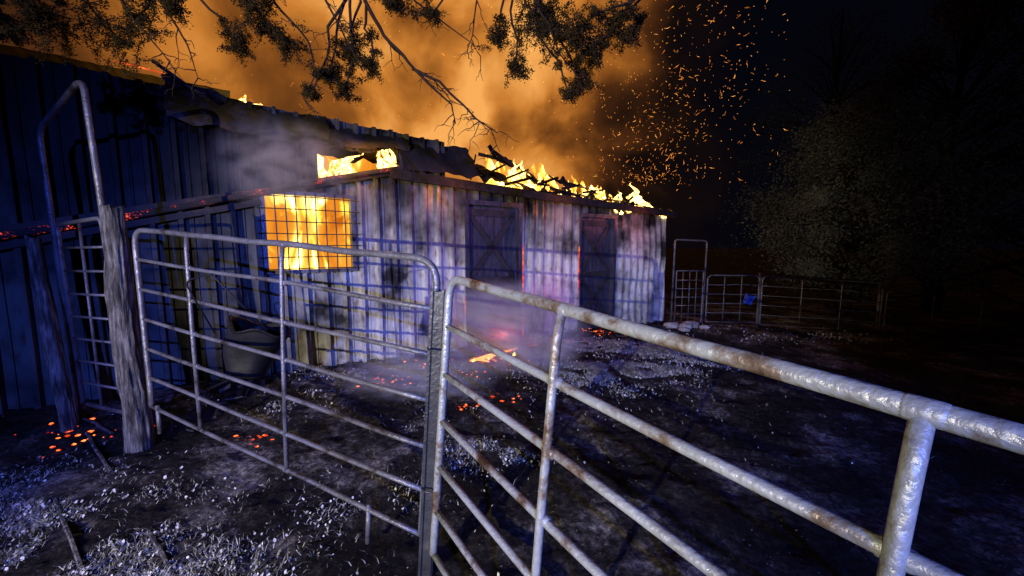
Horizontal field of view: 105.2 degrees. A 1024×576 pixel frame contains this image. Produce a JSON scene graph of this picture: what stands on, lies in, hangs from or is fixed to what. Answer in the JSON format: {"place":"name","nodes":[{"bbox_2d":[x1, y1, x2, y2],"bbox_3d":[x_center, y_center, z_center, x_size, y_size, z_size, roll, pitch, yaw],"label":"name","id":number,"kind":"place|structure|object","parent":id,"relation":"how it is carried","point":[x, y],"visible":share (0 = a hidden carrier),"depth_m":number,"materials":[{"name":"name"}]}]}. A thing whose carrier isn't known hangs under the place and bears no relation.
{"place":"outdoors","nodes":[
{"label":"outdoors","id":0,"kind":"place"},
{"bbox_2d":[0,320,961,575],"bbox_3d":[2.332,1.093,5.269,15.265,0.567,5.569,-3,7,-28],"label":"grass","id":1,"kind":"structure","parent":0,"point":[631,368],"depth_m":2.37,"materials":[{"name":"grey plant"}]},
{"bbox_2d":[180,0,787,190],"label":"sparks","id":2,"kind":"object","parent":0,"point":[649,102],"visible":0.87,"depth_m":8.96},
{"bbox_2d":[0,249,1023,575],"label":"ground","id":3,"kind":"structure","parent":0,"point":[970,517],"depth_m":2.87,"materials":[{"name":"soil"}]},
{"bbox_2d":[24,235,78,432],"bbox_3d":[-3.579,0.434,3.067,0.243,1.685,0.117,2,7,21],"label":"wooden post","id":4,"kind":"object","parent":3,"relation":"on","point":[55,356],"visible":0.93,"depth_m":3.04,"materials":[{"name":"wood"}]},
{"bbox_2d":[37,80,121,419],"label":"bow gate","id":5,"kind":"structure","parent":3,"relation":"on","point":[65,293],"depth_m":3.07,"materials":[{"name":"grey metal"}]},
{"bbox_2d":[99,204,154,452],"bbox_3d":[-2.759,0.372,2.805,0.207,1.933,0.200,0,6,0],"label":"wooden post","id":6,"kind":"object","parent":3,"relation":"on","point":[124,336],"visible":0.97,"depth_m":2.77,"materials":[{"name":"grey wood"}]},
{"bbox_2d":[132,228,440,543],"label":"pipe gate","id":7,"kind":"structure","parent":3,"relation":"on","point":[283,322],"depth_m":2.17,"materials":[{"name":"grey metal"}]},
{"bbox_2d":[186,273,291,378],"bbox_3d":[-1.709,0.242,2.527,0.533,0.694,0.317,0,6,0],"label":"feed tub","id":8,"kind":"object","parent":7,"relation":"attached to","point":[242,363],"visible":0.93,"depth_m":2.46,"materials":[{"name":"black rubber"}]},
{"bbox_2d":[15,327,610,457],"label":"embers","id":9,"kind":"object","parent":3,"relation":"on","point":[93,418],"visible":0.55,"depth_m":3.77},
{"bbox_2d":[0,0,650,163],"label":"cedar tree","id":10,"kind":"object","parent":3,"relation":"on","point":[546,23],"visible":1,"depth_m":2.48,"materials":[{"name":"green plant"}]},
{"bbox_2d":[0,44,677,413],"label":"barn","id":11,"kind":"structure","parent":3,"relation":"on","point":[212,160],"depth_m":4.29,"materials":[{"name":"grey metal"}]},
{"bbox_2d":[259,191,357,274],"bbox_3d":[-2.362,-0.647,4.611,0.990,0.930,0.103,-5,8,-36],"label":"window frame","id":12,"kind":"structure","parent":11,"relation":"in","point":[309,194],"depth_m":4.59,"materials":[{"name":"metal"}]},
{"bbox_2d":[172,95,666,361],"bbox_3d":[-0.385,-0.769,6.341,9.152,3.241,2.406,-3,7,-26],"label":"fire","id":13,"kind":"object","parent":11,"relation":"on","point":[329,165],"visible":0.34,"depth_m":5.91,"materials":[{"name":"orange"}]},
{"bbox_2d":[461,199,522,347],"bbox_3d":[-0.310,-0.073,6.230,1.090,2.600,0.180,-5,8,-36],"label":"door","id":14,"kind":"structure","parent":11,"relation":"in","point":[493,235],"depth_m":6.23,"materials":[{"name":"paint"}]},
{"bbox_2d":[577,213,617,330],"bbox_3d":[1.608,-0.186,7.635,1.090,2.520,0.180,-5,8,-36],"label":"door","id":15,"kind":"structure","parent":11,"relation":"in","point":[597,236],"depth_m":7.66,"materials":[{"name":"paint"}]},
{"bbox_2d":[418,289,445,575],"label":"gate post","id":16,"kind":"object","parent":3,"relation":"on","point":[426,563],"visible":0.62,"depth_m":1.76,"materials":[{"name":"paint"}]},
{"bbox_2d":[182,320,715,431],"bbox_3d":[0.385,0.928,5.895,8.361,0.392,1.644,-5,8,-36],"label":"burnt debris","id":17,"kind":"object","parent":3,"relation":"on","point":[279,382],"visible":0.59,"depth_m":4.87,"materials":[{"name":"black wood"}]},
{"bbox_2d":[0,325,910,575],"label":"ash","id":18,"kind":"object","parent":3,"relation":"on","point":[177,527],"visible":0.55,"depth_m":3.01},
{"bbox_2d":[470,348,516,361],"bbox_3d":[-0.224,0.912,5.268,0.710,0.116,0.232,-2,7,-17],"label":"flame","id":19,"kind":"object","parent":3,"relation":"on","point":[482,358],"visible":0.84,"depth_m":5.22,"materials":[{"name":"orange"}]},
{"bbox_2d":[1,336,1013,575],"bbox_3d":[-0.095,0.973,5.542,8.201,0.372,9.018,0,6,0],"label":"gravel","id":20,"kind":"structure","parent":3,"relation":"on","point":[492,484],"depth_m":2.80,"materials":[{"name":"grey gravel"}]},
{"bbox_2d":[663,322,678,328],"bbox_3d":[3.349,0.789,8.227,0.310,0.158,0.252,4,7,31],"label":"field stone","id":21,"kind":"object","parent":3,"relation":"on","point":[672,325],"visible":0.88,"depth_m":8.16,"materials":[{"name":"grey stone"}]},
{"bbox_2d":[678,327,689,331],"bbox_3d":[3.501,0.842,7.991,0.234,0.105,0.196,0,6,0],"label":"field stone","id":22,"kind":"object","parent":3,"relation":"on","point":[685,329],"visible":0.96,"depth_m":7.92,"materials":[{"name":"grey stone"}]},
{"bbox_2d":[678,323,692,329],"bbox_3d":[3.607,0.796,8.132,0.305,0.135,0.226,0,6,0],"label":"field stone","id":23,"kind":"object","parent":3,"relation":"on","point":[689,326],"visible":0.62,"depth_m":8.07,"materials":[{"name":"grey stone"}]},
{"bbox_2d":[670,239,707,323],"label":"bow gate","id":24,"kind":"structure","parent":3,"relation":"on","point":[703,280],"depth_m":8.76,"materials":[{"name":"grey metal"}]},
{"bbox_2d":[683,321,698,327],"bbox_3d":[3.790,0.788,8.341,0.394,0.187,0.277,0,6,0],"label":"field stone","id":25,"kind":"object","parent":3,"relation":"on","point":[695,324],"visible":0.62,"depth_m":8.23,"materials":[{"name":"grey stone"}]},
{"bbox_2d":[698,325,710,329],"bbox_3d":[4.004,0.817,8.133,0.246,0.110,0.190,0,6,0],"label":"field stone","id":26,"kind":"object","parent":3,"relation":"on","point":[705,327],"visible":0.92,"depth_m":8.08,"materials":[{"name":"grey stone"}]},
{"bbox_2d":[429,276,1023,575],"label":"pipe gate","id":27,"kind":"structure","parent":3,"relation":"on","point":[890,548],"depth_m":0.77,"materials":[{"name":"grey metal"}]},
{"bbox_2d":[705,274,759,322],"bbox_3d":[4.905,0.240,8.726,1.130,1.084,0.040,1,6,5],"label":"livestock panel","id":28,"kind":"object","parent":3,"relation":"on","point":[740,294],"visible":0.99,"depth_m":8.72,"materials":[{"name":"grey metal"}]},
{"bbox_2d":[743,293,756,305],"bbox_3d":[5.203,0.244,8.582,0.269,0.280,0.198,0,6,0],"label":"bucket","id":29,"kind":"object","parent":28,"relation":"attached to","point":[748,300],"visible":1,"depth_m":8.52,"materials":[{"name":"blue plastic"}]},
{"bbox_2d":[755,273,761,326],"bbox_3d":[5.480,0.361,8.710,0.060,1.400,0.060,0,6,0],"label":"fence post","id":30,"kind":"object","parent":3,"relation":"on","point":[757,323],"visible":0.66,"depth_m":8.67,"materials":[{"name":"grey wood"}]},
{"bbox_2d":[759,276,883,329],"bbox_3d":[6.810,0.353,8.638,2.618,1.246,0.040,0,6,2],"label":"livestock panel","id":31,"kind":"object","parent":3,"relation":"on","point":[840,300],"visible":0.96,"depth_m":8.62,"materials":[{"name":"grey metal"}]},
{"bbox_2d":[697,0,1023,290],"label":"juniper tree","id":32,"kind":"object","parent":3,"relation":"on","point":[836,69],"visible":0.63,"depth_m":17.98,"materials":[{"name":"green plant"}]},
{"bbox_2d":[719,72,1023,315],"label":"juniper tree","id":33,"kind":"object","parent":3,"relation":"on","point":[842,147],"visible":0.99,"depth_m":9.68,"materials":[{"name":"green plant"}]},
{"bbox_2d":[874,282,882,328],"bbox_3d":[8.150,0.461,8.721,0.060,1.200,0.060,0,6,0],"label":"fence post","id":34,"kind":"object","parent":3,"relation":"on","point":[878,306],"visible":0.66,"depth_m":8.70,"materials":[{"name":"wood"}]},
{"bbox_2d":[745,0,1023,310],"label":"juniper tree","id":35,"kind":"object","parent":3,"relation":"on","point":[955,105],"visible":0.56,"depth_m":11.32,"materials":[{"name":"green plant"}]},
{"bbox_2d":[0,0,1023,248],"label":"sky","id":36,"kind":"structure","parent":0,"point":[551,135],"materials":[{"name":"orange"}]}
]}

